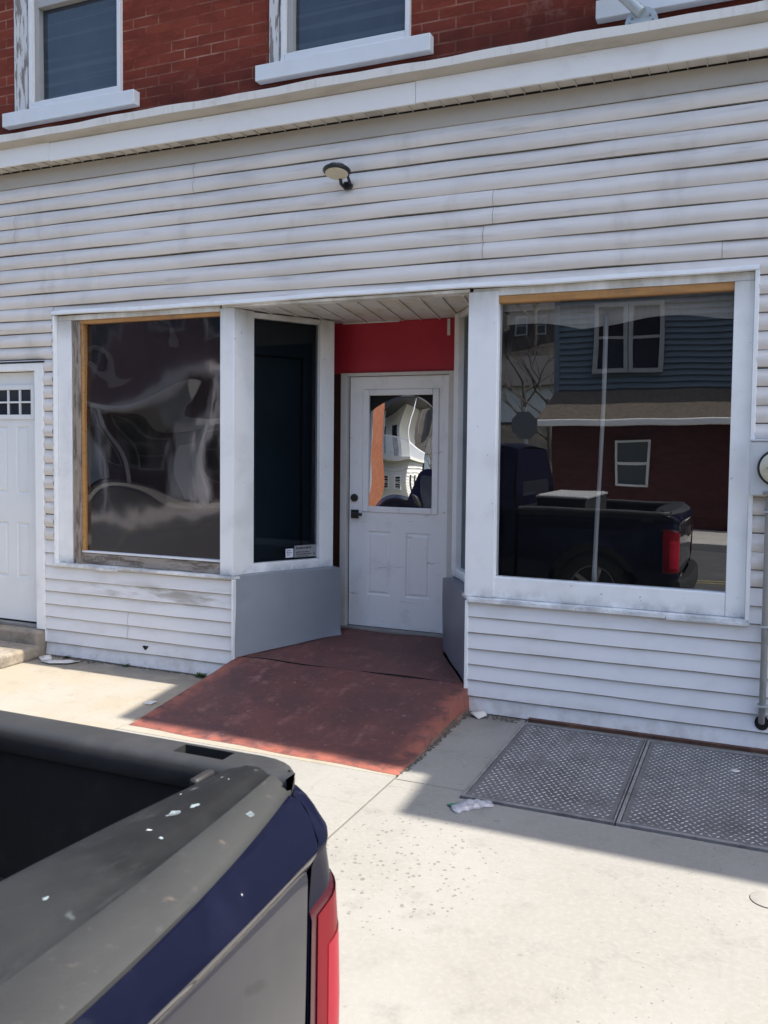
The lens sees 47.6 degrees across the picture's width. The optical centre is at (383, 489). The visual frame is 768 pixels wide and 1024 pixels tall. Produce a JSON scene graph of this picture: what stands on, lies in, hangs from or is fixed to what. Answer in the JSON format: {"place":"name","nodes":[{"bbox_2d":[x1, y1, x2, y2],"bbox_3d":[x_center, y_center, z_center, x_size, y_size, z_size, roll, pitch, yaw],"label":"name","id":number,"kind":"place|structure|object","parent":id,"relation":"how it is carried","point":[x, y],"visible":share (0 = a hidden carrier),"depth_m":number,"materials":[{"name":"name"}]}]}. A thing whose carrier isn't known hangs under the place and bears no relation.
{"place":"outdoors","nodes":[
{"label":"outdoors","id":0,"kind":"place"},
{"bbox_2d":[0,710,339,1023],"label":"pickup truck","id":1,"kind":"object","parent":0,"point":[144,879],"visible":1,"depth_m":1.38,"materials":[{"name":"blue paint"}]},
{"bbox_2d":[0,638,767,1023],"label":"sidewalk","id":2,"kind":"structure","parent":0,"point":[496,914],"depth_m":3.24,"materials":[{"name":"concrete"}]},
{"bbox_2d":[0,641,39,668],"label":"step","id":3,"kind":"structure","parent":2,"relation":"on","point":[12,653],"depth_m":6.61,"materials":[{"name":"concrete"}]},
{"bbox_2d":[39,654,51,660],"bbox_3d":[-2.606,1.296,6.707,0.090,0.031,0.072,-2,4,-40],"label":"paper scrap","id":4,"kind":"object","parent":2,"relation":"on","point":[46,657],"visible":1,"depth_m":6.70,"materials":[{"name":"white paper"}]},
{"bbox_2d":[40,660,78,663],"bbox_3d":[-2.462,1.309,6.595,0.309,0.020,0.112,0,3,-9],"label":"paper scrap","id":5,"kind":"object","parent":2,"relation":"on","point":[59,661],"visible":1,"depth_m":6.60,"materials":[{"name":"white paper"}]},
{"bbox_2d":[144,700,156,703],"bbox_3d":[-1.506,1.372,5.604,0.071,0.012,0.063,2,3,33],"label":"paper scrap","id":6,"kind":"object","parent":2,"relation":"on","point":[150,701],"visible":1,"depth_m":5.60,"materials":[{"name":"white paper"}]},
{"bbox_2d":[194,672,206,677],"bbox_3d":[-1.298,1.332,6.224,0.129,0.034,0.067,2,3,23],"label":"weed","id":7,"kind":"object","parent":2,"relation":"on","point":[197,674],"visible":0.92,"depth_m":6.23,"materials":[{"name":"green plant"}]},
{"bbox_2d":[53,655,519,773],"bbox_3d":[-1.099,1.379,5.579,3.766,0.009,1.157,2,3,23],"label":"dirt debris","id":8,"kind":"object","parent":2,"relation":"on","point":[437,741],"visible":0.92,"depth_m":5.37,"materials":[{"name":"brown soil"}]},
{"bbox_2d":[129,628,469,775],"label":"entry ramp","id":9,"kind":"structure","parent":2,"relation":"on","point":[343,711],"depth_m":5.38,"materials":[{"name":"red paint"}]},
{"bbox_2d":[0,0,767,754],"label":"shop building","id":10,"kind":"structure","parent":2,"relation":"on","point":[266,382],"depth_m":5.75,"materials":[{"name":"plastic"}]},
{"bbox_2d":[0,372,36,621],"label":"door","id":11,"kind":"structure","parent":10,"relation":"in","point":[18,601],"depth_m":6.98,"materials":[{"name":"paint"}]},
{"bbox_2d":[2,0,139,129],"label":"window","id":12,"kind":"structure","parent":10,"relation":"in","point":[68,54],"depth_m":6.62,"materials":[{"name":"plastic"}]},
{"bbox_2d":[58,312,219,573],"bbox_3d":[-1.771,-0.341,6.490,1.607,1.868,0.103,2,3,23],"label":"display window","id":13,"kind":"structure","parent":10,"relation":"in","point":[139,397],"depth_m":6.52,"materials":[{"name":"black glass"}]},
{"bbox_2d":[252,312,334,572],"bbox_3d":[-0.723,-0.339,6.518,0.483,1.882,0.677,2,3,23],"label":"side window","id":14,"kind":"structure","parent":10,"relation":"in","point":[294,356],"depth_m":6.60,"materials":[{"name":"black glass"}]},
{"bbox_2d":[322,162,352,189],"bbox_3d":[-0.291,-2.013,5.574,0.182,0.127,0.231,2,3,23],"label":"wall lamp","id":15,"kind":"object","parent":10,"relation":"attached to","point":[340,171],"visible":1,"depth_m":5.53,"materials":[{"name":"black metal"}]},
{"bbox_2d":[255,0,433,84],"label":"window","id":16,"kind":"structure","parent":10,"relation":"in","point":[307,38],"depth_m":5.71,"materials":[{"name":"plastic"}]},
{"bbox_2d":[349,375,448,632],"bbox_3d":[0.100,0.110,6.710,0.820,1.956,0.102,2,3,23],"label":"door","id":17,"kind":"structure","parent":10,"relation":"in","point":[399,424],"depth_m":6.72,"materials":[{"name":"paint"}]},
{"bbox_2d":[451,305,506,581],"bbox_3d":[0.627,-0.293,5.877,0.572,1.882,0.792,2,3,23],"label":"side window","id":18,"kind":"structure","parent":10,"relation":"in","point":[461,318],"depth_m":6.18,"materials":[{"name":"white paint"}]},
{"bbox_2d":[592,314,608,581],"bbox_3d":[1.302,-0.236,5.243,0.065,1.620,0.012,2,3,23],"label":"cloth strip","id":19,"kind":"object","parent":10,"relation":"hanging from","point":[601,441],"visible":0.98,"depth_m":5.24,"materials":[{"name":"grey fabric"}]},
{"bbox_2d":[464,280,754,617],"bbox_3d":[1.284,-0.237,5.163,1.638,1.864,0.092,2,3,23],"label":"display window","id":20,"kind":"structure","parent":10,"relation":"in","point":[730,602],"depth_m":4.90,"materials":[{"name":"white paint"}]},
{"bbox_2d":[507,293,733,328],"bbox_3d":[1.381,-1.051,5.201,1.340,0.167,0.018,2,3,23],"label":"valance","id":21,"kind":"object","parent":10,"relation":"attached to","point":[582,314],"visible":0.98,"depth_m":5.20,"materials":[{"name":"white fabric"}]},
{"bbox_2d":[618,0,657,24],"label":"steel strut","id":22,"kind":"object","parent":10,"relation":"attached to","point":[639,11],"visible":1,"depth_m":4.75,"materials":[{"name":"white metal"}]},
{"bbox_2d":[596,0,730,23],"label":"window","id":23,"kind":"structure","parent":10,"relation":"in","point":[607,11],"depth_m":4.90,"materials":[{"name":"plastic"}]},
{"bbox_2d":[749,439,767,495],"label":"electric meter","id":24,"kind":"object","parent":10,"relation":"attached to","point":[758,483],"visible":1,"depth_m":4.69,"materials":[{"name":"paint"}]},
{"bbox_2d":[757,496,767,724],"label":"conduit pipe","id":25,"kind":"object","parent":10,"relation":"attached to","point":[762,705],"visible":1,"depth_m":4.74,"materials":[{"name":"metal"}]},
{"bbox_2d":[447,799,494,812],"bbox_3d":[0.406,1.459,4.044,0.211,0.032,0.108,0,3,-18],"label":"plastic wrapper","id":26,"kind":"object","parent":2,"relation":"on","point":[467,805],"visible":1,"depth_m":4.03,"materials":[{"name":"white plastic"}]},
{"bbox_2d":[470,711,486,718],"bbox_3d":[0.589,1.394,5.385,0.100,0.030,0.090,2,3,23],"label":"paper scrap","id":27,"kind":"object","parent":2,"relation":"on","point":[479,714],"visible":1,"depth_m":5.37,"materials":[{"name":"white paper"}]},
{"bbox_2d":[461,722,646,825],"bbox_3d":[0.936,1.464,4.576,0.719,0.032,1.215,2,3,23],"label":"cellar hatch","id":28,"kind":"object","parent":2,"relation":"in","point":[574,774],"visible":1,"depth_m":4.46,"materials":[{"name":"metal"}]},
{"bbox_2d":[616,739,767,852],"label":"cellar hatch","id":29,"kind":"object","parent":2,"relation":"in","point":[703,794],"visible":0.99,"depth_m":4.18,"materials":[{"name":"metal"}]},
{"bbox_2d":[749,891,767,908],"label":"valve cover","id":30,"kind":"object","parent":2,"relation":"on","point":[759,898],"visible":1,"depth_m":3.23,"materials":[{"name":"metal"}]}
]}

